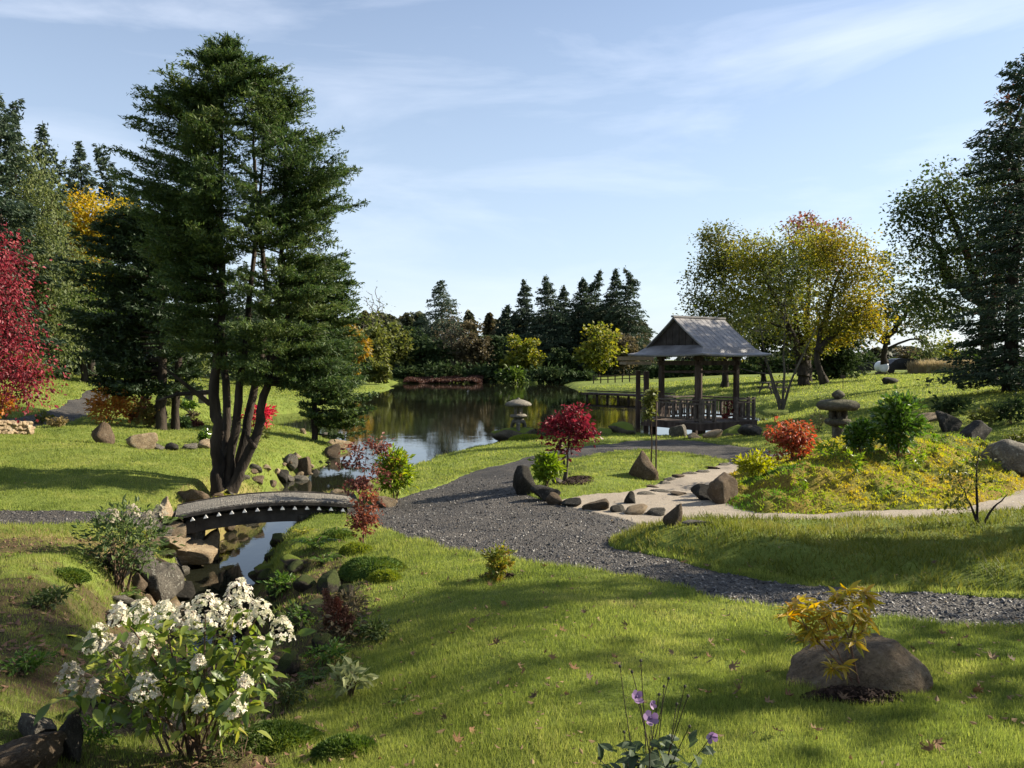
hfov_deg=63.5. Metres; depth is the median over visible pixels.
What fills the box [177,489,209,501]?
rock
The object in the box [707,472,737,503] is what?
rock
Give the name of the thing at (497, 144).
sky
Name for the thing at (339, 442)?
rock
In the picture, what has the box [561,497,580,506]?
rock
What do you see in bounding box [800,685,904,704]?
soil bed
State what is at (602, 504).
rock
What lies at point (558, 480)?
rock
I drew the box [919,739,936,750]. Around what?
fallen leaf
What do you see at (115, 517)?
hydrangea
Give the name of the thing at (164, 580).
rock
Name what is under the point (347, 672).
hosta
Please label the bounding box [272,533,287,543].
cobble
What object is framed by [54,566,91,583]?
moss cushion
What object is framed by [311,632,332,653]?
rock
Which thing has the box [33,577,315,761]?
hydrangea
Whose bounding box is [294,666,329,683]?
fern
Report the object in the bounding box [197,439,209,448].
rock
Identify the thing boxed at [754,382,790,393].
picnic table
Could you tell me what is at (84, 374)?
leafy tree
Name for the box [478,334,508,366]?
leafy tree
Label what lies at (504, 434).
rock
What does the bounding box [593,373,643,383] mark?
rail fence
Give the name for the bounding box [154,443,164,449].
rock
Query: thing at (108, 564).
rock
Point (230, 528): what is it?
cobble
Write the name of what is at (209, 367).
spruce tree
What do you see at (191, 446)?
rock
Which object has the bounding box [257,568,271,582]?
cobble
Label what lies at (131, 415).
shrub
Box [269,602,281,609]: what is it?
cobble
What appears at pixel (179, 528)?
rock
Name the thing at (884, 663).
boulder
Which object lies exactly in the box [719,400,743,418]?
shrub
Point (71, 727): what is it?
rock
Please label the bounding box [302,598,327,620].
rock
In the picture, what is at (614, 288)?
spruce tree
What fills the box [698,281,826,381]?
holly tree
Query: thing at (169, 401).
shrub
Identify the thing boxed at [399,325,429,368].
leafy tree
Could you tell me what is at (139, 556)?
rock
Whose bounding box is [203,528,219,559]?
rock
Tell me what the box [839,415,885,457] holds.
shrub
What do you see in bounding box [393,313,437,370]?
spruce tree
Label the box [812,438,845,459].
shoot
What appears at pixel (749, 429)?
rock
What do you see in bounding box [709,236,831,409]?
birch tree
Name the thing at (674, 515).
rock
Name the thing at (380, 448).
maple sapling
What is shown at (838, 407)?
stone lantern
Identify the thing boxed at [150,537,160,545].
cobble
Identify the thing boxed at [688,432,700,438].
rock
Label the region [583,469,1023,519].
grit
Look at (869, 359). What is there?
young tree
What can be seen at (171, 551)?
cobble
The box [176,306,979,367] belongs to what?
distant wood
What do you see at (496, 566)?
shrub
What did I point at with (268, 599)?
cobble
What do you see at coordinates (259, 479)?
cobble
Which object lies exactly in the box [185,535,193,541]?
cobble
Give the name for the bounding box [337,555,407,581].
moss cushion
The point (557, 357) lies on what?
leafy tree
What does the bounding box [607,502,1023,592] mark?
bank grass
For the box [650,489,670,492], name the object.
stepping stone
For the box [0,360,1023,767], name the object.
ground
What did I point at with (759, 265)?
maple tree
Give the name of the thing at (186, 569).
cobble
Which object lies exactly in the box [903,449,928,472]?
shoot
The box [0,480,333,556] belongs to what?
dry grass
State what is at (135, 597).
cobble
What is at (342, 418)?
fir tree
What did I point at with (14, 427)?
stone wall
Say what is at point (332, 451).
rock
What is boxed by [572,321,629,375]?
maple tree
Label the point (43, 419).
shrub
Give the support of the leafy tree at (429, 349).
on the ground at (40, 682)
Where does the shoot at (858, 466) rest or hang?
on the moss mound
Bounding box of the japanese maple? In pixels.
[0,222,69,432]
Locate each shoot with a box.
[792,477,808,493]
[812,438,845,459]
[840,447,867,476]
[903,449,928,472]
[927,432,939,454]
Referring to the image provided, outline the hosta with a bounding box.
[327,654,378,697]
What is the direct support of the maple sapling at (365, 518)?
on the ground at (40, 682)
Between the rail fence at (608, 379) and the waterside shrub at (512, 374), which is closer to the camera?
the rail fence at (608, 379)
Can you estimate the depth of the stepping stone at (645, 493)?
13.88 m
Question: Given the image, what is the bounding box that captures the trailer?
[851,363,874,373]
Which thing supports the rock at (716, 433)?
on the ground at (40, 682)
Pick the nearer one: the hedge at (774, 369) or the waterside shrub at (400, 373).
the hedge at (774, 369)
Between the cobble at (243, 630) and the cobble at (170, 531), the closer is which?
the cobble at (243, 630)
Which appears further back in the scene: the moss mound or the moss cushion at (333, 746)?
the moss mound
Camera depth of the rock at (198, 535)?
12.23 m
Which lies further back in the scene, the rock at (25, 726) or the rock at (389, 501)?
the rock at (389, 501)
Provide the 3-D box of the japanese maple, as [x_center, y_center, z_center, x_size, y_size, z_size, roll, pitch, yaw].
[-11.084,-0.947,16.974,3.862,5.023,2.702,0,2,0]
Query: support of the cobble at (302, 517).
on the ground at (40, 682)
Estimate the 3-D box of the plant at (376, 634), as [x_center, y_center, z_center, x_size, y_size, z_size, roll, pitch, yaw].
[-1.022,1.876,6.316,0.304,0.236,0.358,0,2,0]
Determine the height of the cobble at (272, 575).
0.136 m
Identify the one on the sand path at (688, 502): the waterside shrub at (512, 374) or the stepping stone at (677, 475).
the stepping stone at (677, 475)
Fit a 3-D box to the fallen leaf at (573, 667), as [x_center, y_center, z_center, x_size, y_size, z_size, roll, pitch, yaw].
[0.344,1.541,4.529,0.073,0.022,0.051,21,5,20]
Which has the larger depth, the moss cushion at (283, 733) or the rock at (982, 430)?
the rock at (982, 430)
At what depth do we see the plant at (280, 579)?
8.60 m
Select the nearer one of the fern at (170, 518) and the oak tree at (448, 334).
the fern at (170, 518)
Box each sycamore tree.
[844,245,961,364]
[878,154,1022,378]
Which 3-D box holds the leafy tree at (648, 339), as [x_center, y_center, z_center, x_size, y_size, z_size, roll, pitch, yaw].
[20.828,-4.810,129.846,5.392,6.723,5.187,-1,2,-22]
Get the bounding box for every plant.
[0,645,57,676]
[26,584,80,610]
[79,710,121,746]
[203,715,269,765]
[256,569,295,597]
[261,673,314,705]
[276,599,322,632]
[299,635,350,667]
[333,583,369,617]
[357,613,394,643]
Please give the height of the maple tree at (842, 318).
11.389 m
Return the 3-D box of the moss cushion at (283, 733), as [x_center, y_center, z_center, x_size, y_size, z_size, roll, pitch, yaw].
[-1.190,1.792,4.173,0.564,0.165,0.398,0,2,0]
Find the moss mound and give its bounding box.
[727,431,1023,513]
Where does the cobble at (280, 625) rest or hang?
on the ground at (40, 682)
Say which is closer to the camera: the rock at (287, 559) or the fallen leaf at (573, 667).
the fallen leaf at (573, 667)
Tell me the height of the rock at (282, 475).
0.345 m
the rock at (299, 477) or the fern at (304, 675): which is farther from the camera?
the rock at (299, 477)
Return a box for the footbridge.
[175,491,356,533]
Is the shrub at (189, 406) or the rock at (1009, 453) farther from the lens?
the shrub at (189, 406)
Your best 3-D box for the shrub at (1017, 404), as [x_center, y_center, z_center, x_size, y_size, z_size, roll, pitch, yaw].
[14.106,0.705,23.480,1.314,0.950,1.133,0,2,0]
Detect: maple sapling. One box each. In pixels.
[334,432,394,501]
[345,485,385,542]
[536,401,602,479]
[639,384,660,462]
[929,446,1007,523]
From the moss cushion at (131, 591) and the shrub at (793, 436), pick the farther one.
the shrub at (793, 436)
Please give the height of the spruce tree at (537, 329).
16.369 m
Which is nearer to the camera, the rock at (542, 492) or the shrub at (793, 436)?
the rock at (542, 492)
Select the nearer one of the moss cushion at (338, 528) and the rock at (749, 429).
the moss cushion at (338, 528)
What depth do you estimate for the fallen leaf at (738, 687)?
4.22 m
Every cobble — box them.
[105,610,124,625]
[111,594,133,606]
[113,632,138,645]
[129,594,145,606]
[132,573,147,593]
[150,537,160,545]
[153,526,172,537]
[160,549,175,558]
[168,599,180,608]
[180,560,188,565]
[182,566,189,575]
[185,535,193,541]
[210,492,223,497]
[225,526,235,530]
[237,625,247,635]
[248,570,259,584]
[249,463,261,472]
[252,475,263,484]
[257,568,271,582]
[258,596,272,611]
[263,464,271,470]
[264,549,276,562]
[267,573,276,580]
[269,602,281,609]
[270,480,276,486]
[270,539,276,546]
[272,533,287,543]
[276,623,285,633]
[280,582,292,589]
[287,560,302,573]
[288,475,294,481]
[289,619,311,634]
[298,514,310,521]
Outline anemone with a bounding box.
[598,659,717,767]
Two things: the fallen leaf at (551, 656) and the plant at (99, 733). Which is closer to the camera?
the plant at (99, 733)
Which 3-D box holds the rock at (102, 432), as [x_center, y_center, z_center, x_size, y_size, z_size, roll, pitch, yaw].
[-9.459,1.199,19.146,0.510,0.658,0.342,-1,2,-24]
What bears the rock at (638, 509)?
on the sand path at (688, 502)
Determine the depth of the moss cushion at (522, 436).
27.95 m
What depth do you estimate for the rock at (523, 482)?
13.81 m
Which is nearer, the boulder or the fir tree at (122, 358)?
the boulder
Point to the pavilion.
(699, 338)
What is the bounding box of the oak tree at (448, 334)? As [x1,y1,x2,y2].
[430,304,472,365]
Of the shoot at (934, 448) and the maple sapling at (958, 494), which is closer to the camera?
the maple sapling at (958, 494)
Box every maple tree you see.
[50,184,139,376]
[496,333,546,372]
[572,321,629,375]
[693,216,845,385]
[788,221,903,384]
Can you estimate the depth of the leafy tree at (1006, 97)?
46.15 m
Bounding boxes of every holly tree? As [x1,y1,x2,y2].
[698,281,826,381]
[811,319,879,379]
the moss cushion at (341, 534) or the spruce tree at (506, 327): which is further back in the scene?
the spruce tree at (506, 327)
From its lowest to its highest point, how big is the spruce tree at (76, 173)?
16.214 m
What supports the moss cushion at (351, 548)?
on the ground at (40, 682)
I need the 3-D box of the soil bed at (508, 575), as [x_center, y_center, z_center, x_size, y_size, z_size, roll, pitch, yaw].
[-0.137,1.868,8.016,0.411,0.127,0.243,0,2,0]
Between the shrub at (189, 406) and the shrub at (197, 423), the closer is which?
the shrub at (197, 423)
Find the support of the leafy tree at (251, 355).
on the ground at (40, 682)
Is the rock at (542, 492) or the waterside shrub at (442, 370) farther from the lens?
the waterside shrub at (442, 370)
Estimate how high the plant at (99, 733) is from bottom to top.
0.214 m
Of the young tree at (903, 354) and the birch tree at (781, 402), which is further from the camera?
the young tree at (903, 354)
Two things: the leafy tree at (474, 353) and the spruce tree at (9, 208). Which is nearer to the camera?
the spruce tree at (9, 208)
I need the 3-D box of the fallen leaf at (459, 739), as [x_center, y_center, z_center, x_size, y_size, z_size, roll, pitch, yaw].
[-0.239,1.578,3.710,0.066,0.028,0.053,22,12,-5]
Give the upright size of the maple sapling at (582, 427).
1.553 m
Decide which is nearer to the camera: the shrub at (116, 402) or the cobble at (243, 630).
the cobble at (243, 630)
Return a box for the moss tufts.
[726,430,1023,514]
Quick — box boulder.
[786,633,933,693]
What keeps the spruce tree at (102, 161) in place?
on the ground at (40, 682)
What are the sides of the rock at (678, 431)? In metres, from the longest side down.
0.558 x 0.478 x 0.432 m
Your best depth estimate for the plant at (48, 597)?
6.20 m
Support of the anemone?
on the ground at (40, 682)
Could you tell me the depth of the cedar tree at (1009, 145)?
33.70 m
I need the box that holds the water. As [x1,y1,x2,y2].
[153,382,790,661]
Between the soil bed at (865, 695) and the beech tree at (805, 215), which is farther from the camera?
the beech tree at (805, 215)
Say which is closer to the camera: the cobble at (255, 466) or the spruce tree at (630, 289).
the cobble at (255, 466)
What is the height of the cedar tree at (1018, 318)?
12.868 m
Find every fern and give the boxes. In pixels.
[158,516,189,520]
[286,536,343,549]
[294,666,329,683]
[306,552,345,564]
[347,617,374,634]
[388,694,412,706]
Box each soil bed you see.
[480,572,514,579]
[553,475,593,485]
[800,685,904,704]
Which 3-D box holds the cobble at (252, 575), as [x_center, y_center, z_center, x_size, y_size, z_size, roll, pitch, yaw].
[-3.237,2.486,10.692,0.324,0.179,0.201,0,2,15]
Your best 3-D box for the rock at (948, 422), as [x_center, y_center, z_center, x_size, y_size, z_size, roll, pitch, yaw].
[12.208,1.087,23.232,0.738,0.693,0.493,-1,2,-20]
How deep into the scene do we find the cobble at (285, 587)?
8.62 m
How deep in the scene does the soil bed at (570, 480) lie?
14.76 m
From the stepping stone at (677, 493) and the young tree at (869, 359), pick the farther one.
the young tree at (869, 359)
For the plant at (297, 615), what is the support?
on the ground at (40, 682)
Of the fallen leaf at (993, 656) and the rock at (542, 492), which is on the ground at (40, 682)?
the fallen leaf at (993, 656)
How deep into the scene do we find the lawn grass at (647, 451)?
17.99 m
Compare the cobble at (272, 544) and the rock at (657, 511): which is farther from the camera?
the rock at (657, 511)
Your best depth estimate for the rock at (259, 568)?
10.57 m
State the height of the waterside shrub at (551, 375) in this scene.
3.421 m
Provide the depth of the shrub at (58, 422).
21.76 m
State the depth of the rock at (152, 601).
9.23 m
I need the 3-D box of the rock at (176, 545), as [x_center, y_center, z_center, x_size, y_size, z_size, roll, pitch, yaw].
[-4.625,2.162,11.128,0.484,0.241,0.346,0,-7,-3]
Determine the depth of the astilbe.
6.37 m
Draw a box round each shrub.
[0,391,20,419]
[33,410,54,423]
[46,416,67,426]
[77,383,138,424]
[118,395,151,421]
[128,398,167,427]
[166,398,183,405]
[168,415,191,428]
[179,398,200,410]
[185,409,200,418]
[190,418,204,426]
[196,427,211,440]
[241,403,278,428]
[250,424,270,441]
[372,442,420,499]
[392,364,428,379]
[418,359,466,382]
[461,361,503,382]
[481,540,516,582]
[493,364,530,382]
[525,360,575,383]
[527,450,566,485]
[562,369,597,382]
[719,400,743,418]
[731,448,780,477]
[762,416,821,461]
[809,408,827,431]
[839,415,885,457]
[867,385,932,460]
[925,390,974,414]
[962,403,1001,426]
[976,393,1023,423]
[1002,428,1023,442]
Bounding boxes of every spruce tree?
[0,93,76,383]
[0,98,88,380]
[24,120,98,376]
[40,157,83,361]
[62,141,118,366]
[76,143,135,372]
[120,190,177,378]
[166,285,236,380]
[204,261,278,379]
[276,318,319,373]
[392,280,480,373]
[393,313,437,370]
[491,304,527,371]
[508,279,545,367]
[519,274,583,373]
[541,285,579,351]
[552,276,608,374]
[574,269,621,373]
[581,268,643,374]
[595,265,669,374]
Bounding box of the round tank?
[874,361,888,374]
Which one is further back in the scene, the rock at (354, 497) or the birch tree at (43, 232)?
the birch tree at (43, 232)
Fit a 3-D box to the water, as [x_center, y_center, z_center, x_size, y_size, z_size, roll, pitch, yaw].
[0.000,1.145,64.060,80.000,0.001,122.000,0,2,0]
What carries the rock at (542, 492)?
on the gravel path at (71, 410)
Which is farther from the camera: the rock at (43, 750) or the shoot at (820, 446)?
the shoot at (820, 446)
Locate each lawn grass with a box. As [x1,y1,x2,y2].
[0,378,1023,562]
[7,372,1023,423]
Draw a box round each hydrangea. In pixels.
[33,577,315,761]
[69,492,184,596]
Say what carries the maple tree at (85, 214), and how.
on the ground at (40, 682)
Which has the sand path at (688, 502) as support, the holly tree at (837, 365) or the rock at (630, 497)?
the rock at (630, 497)
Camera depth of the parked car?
81.08 m
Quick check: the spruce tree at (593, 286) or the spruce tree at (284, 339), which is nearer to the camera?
the spruce tree at (284, 339)
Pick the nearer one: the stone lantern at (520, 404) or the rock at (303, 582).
the rock at (303, 582)
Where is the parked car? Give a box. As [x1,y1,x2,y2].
[874,358,918,372]
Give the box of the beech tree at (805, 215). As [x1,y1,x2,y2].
[780,210,857,381]
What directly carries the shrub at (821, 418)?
on the ground at (40, 682)
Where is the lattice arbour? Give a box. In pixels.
[617,356,653,431]
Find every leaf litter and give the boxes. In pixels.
[0,536,381,767]
[6,482,1023,767]
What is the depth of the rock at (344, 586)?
7.79 m
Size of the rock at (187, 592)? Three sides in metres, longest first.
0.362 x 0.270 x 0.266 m
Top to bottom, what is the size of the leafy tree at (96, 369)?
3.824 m
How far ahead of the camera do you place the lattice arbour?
34.47 m
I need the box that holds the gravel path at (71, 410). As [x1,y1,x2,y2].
[0,389,1023,626]
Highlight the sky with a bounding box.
[0,0,1023,359]
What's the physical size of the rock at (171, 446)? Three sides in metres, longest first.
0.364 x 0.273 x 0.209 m
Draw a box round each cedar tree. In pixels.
[916,53,1023,391]
[995,204,1023,394]
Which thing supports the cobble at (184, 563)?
on the ground at (40, 682)
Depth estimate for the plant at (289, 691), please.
4.91 m
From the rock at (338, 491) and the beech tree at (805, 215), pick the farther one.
the beech tree at (805, 215)
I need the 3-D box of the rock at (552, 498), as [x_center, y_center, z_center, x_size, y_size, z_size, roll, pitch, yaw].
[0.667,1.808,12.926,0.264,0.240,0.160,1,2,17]
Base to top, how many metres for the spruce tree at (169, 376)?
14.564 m
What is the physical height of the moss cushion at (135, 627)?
0.210 m
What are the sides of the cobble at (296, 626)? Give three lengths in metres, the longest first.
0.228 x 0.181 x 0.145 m
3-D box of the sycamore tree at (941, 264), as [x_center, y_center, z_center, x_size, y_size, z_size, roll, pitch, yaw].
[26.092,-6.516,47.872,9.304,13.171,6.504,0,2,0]
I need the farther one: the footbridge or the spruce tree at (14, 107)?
the spruce tree at (14, 107)
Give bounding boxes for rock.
[0,730,65,767]
[17,712,56,736]
[59,712,83,762]
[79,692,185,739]
[91,422,114,443]
[103,553,130,577]
[125,432,157,448]
[127,547,153,578]
[139,560,184,606]
[143,594,155,606]
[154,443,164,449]
[157,496,172,520]
[159,536,190,549]
[165,442,178,450]
[167,521,185,537]
[175,539,217,564]
[176,581,195,599]
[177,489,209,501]
[181,443,197,449]
[183,518,205,539]
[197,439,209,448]
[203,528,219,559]
[254,563,272,573]
[266,583,281,601]
[269,612,288,634]
[277,469,288,482]
[277,650,299,674]
[280,554,307,565]
[284,454,297,470]
[292,574,316,592]
[294,475,308,479]
[297,457,311,475]
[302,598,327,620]
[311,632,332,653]
[316,569,340,594]
[324,444,340,458]
[327,439,350,447]
[330,489,351,494]
[337,583,353,598]
[346,493,358,504]
[352,481,373,487]
[376,496,397,507]
[491,427,536,440]
[513,465,535,494]
[530,485,560,501]
[546,492,561,504]
[551,478,562,482]
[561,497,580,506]
[582,498,608,509]
[595,428,611,434]
[608,421,635,434]
[610,504,624,511]
[624,491,635,502]
[624,504,647,514]
[628,451,658,480]
[646,507,665,515]
[663,503,682,525]
[669,424,686,436]
[681,519,711,525]
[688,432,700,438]
[690,483,711,499]
[702,429,722,437]
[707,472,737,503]
[721,425,740,435]
[737,424,761,435]
[882,377,897,383]
[916,412,937,421]
[935,410,961,431]
[959,420,991,440]
[979,439,1023,477]
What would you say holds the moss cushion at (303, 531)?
on the ground at (40, 682)
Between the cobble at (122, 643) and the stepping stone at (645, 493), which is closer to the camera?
the cobble at (122, 643)
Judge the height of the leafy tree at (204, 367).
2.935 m
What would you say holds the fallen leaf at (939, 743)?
on the ground at (40, 682)
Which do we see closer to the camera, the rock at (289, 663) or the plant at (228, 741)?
the plant at (228, 741)
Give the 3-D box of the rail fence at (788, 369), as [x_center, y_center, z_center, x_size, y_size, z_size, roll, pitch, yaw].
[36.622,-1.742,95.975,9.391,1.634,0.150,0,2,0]
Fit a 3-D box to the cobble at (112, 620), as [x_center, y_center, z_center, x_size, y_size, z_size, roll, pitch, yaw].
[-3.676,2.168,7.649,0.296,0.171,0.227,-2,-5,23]
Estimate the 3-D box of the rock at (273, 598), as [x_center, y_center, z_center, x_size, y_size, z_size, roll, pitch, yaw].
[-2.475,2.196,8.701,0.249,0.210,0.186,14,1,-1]
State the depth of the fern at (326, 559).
9.31 m
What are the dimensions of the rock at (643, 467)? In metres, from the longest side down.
0.656 x 0.576 x 0.392 m
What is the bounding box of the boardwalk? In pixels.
[581,390,678,401]
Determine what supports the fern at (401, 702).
on the ground at (40, 682)
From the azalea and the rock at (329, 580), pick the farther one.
the rock at (329, 580)
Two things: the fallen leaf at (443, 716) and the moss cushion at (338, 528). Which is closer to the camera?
the fallen leaf at (443, 716)
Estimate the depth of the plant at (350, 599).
7.19 m
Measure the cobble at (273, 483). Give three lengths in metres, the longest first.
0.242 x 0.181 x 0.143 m
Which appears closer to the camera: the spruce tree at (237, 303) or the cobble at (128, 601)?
the cobble at (128, 601)
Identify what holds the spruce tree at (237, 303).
on the ground at (40, 682)
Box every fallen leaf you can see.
[439,712,446,720]
[452,730,464,741]
[469,726,474,734]
[548,653,556,659]
[569,661,580,668]
[729,660,739,670]
[733,683,740,693]
[765,696,775,702]
[810,724,822,730]
[838,691,850,698]
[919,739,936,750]
[934,738,945,749]
[973,685,983,693]
[987,650,998,659]
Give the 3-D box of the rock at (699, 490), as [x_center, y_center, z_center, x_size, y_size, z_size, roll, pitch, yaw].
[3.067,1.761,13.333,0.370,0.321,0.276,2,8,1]
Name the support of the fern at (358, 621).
on the ground at (40, 682)
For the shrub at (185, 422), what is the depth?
24.81 m
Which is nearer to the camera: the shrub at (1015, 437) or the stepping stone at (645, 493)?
the stepping stone at (645, 493)
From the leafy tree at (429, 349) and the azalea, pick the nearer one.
the azalea
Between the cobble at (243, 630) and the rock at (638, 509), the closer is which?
the cobble at (243, 630)
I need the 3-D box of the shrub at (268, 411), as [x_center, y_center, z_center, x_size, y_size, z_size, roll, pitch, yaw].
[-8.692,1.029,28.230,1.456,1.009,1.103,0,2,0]
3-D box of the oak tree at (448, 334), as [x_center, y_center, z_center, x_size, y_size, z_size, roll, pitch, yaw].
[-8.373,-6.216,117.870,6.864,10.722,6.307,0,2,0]
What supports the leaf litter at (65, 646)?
on the ground at (40, 682)
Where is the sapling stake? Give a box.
[655,401,656,469]
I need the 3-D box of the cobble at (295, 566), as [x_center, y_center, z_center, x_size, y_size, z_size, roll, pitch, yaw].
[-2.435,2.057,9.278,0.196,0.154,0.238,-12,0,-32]
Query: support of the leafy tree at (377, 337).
on the ground at (40, 682)
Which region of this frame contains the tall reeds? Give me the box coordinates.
[906,357,972,373]
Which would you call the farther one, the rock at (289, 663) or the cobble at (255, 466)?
the cobble at (255, 466)
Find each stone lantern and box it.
[505,398,531,430]
[816,390,859,438]
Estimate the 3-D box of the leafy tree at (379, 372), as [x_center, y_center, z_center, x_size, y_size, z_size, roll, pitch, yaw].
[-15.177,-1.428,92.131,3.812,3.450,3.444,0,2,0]
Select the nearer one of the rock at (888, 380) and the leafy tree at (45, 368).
the leafy tree at (45, 368)
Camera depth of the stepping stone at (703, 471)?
17.17 m
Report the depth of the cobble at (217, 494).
14.94 m
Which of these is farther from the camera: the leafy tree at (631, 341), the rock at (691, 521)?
the leafy tree at (631, 341)
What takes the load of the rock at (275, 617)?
on the ground at (40, 682)
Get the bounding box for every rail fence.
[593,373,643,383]
[787,364,815,373]
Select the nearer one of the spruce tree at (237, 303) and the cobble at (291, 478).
the cobble at (291, 478)
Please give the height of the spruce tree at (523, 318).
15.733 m
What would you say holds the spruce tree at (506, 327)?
on the ground at (40, 682)
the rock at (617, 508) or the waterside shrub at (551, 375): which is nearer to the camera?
the rock at (617, 508)
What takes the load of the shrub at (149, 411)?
on the ground at (40, 682)
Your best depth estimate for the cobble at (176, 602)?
9.85 m
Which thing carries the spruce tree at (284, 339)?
on the ground at (40, 682)
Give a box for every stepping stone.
[637,491,653,494]
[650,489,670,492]
[659,481,669,483]
[663,477,675,480]
[670,491,686,495]
[672,474,684,477]
[696,470,709,472]
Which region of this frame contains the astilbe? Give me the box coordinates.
[286,588,399,643]
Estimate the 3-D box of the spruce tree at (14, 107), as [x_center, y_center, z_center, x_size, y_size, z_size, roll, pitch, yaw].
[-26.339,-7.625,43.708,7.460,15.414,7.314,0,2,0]
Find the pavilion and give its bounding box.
[628,315,771,434]
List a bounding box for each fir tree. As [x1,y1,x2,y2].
[47,201,214,429]
[99,30,370,493]
[293,261,378,442]
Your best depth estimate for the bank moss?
3.99 m
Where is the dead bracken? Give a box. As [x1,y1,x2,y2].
[403,374,483,382]
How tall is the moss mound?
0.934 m
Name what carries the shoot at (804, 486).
on the moss mound
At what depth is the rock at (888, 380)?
54.12 m
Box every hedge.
[648,359,770,378]
[767,356,880,372]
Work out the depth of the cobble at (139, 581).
9.19 m
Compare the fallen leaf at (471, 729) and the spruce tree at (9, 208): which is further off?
the spruce tree at (9, 208)
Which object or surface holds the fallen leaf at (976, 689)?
on the ground at (40, 682)
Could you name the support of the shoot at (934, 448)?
on the moss mound
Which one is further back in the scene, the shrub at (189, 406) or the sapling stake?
the shrub at (189, 406)
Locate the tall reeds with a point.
(920, 366)
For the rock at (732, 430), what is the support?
on the ground at (40, 682)
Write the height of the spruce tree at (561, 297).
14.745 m
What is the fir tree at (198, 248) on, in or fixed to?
on the ground at (40, 682)
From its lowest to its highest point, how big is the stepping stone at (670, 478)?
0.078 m
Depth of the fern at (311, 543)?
10.01 m
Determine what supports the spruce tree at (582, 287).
on the ground at (40, 682)
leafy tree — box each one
[0,350,55,380]
[20,247,137,381]
[88,340,196,379]
[167,353,210,378]
[228,338,290,376]
[342,324,373,374]
[358,311,397,369]
[359,356,392,383]
[375,319,419,370]
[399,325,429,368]
[406,334,455,373]
[447,319,495,368]
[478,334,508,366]
[539,346,577,372]
[604,332,646,375]
[636,333,658,365]
[672,218,762,387]
[951,84,1023,377]
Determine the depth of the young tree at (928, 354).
79.71 m
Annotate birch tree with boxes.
[0,128,97,386]
[354,289,394,353]
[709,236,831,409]
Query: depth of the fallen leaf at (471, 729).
3.81 m
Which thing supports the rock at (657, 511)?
on the sand path at (688, 502)
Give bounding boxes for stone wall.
[0,420,35,434]
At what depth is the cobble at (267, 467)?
19.05 m
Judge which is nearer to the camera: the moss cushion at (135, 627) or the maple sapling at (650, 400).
the moss cushion at (135, 627)
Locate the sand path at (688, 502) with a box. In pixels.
[561,453,1023,524]
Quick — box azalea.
[771,580,884,683]
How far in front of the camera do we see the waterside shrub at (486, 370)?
111.11 m
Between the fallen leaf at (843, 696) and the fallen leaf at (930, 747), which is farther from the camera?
the fallen leaf at (843, 696)
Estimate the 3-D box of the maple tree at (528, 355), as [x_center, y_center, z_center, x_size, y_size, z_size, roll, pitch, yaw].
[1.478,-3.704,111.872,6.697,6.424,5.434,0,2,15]
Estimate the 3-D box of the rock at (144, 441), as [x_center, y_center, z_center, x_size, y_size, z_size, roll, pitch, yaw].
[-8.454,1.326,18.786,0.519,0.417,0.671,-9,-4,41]
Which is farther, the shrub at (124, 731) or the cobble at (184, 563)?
the cobble at (184, 563)
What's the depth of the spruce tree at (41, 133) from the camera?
47.69 m
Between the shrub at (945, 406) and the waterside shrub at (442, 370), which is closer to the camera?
the shrub at (945, 406)
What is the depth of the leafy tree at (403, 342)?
115.03 m
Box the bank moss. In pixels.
[0,539,366,767]
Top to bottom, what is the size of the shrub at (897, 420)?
1.352 m
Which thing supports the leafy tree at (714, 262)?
on the ground at (40, 682)
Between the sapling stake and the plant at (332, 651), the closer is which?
the plant at (332, 651)
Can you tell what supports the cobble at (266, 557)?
on the ground at (40, 682)
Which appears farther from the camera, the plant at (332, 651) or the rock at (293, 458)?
the rock at (293, 458)
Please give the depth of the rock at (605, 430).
30.09 m
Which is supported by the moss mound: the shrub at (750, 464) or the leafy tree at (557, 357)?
the shrub at (750, 464)
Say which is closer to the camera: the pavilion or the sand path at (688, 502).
the sand path at (688, 502)
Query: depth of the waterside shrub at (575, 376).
100.93 m
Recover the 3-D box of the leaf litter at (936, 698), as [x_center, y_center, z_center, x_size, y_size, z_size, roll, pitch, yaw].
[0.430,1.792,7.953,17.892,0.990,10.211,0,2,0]
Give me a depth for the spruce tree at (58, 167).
61.17 m
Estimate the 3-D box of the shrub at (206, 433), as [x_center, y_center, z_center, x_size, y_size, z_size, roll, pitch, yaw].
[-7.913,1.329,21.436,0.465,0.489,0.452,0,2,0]
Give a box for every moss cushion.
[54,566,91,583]
[119,586,144,595]
[122,605,175,634]
[222,718,326,754]
[289,527,316,533]
[308,731,380,762]
[315,529,355,541]
[321,527,350,533]
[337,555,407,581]
[338,541,373,557]
[366,568,401,583]
[508,433,545,440]
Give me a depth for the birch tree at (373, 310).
115.70 m
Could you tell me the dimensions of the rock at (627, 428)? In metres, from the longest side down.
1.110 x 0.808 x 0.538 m
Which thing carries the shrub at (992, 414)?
on the ground at (40, 682)
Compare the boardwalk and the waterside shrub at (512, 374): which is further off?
the waterside shrub at (512, 374)
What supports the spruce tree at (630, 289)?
on the ground at (40, 682)
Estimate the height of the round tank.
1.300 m
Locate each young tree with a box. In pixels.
[859,349,879,371]
[894,346,921,358]
[907,331,950,360]
[934,329,959,360]
[952,346,980,364]

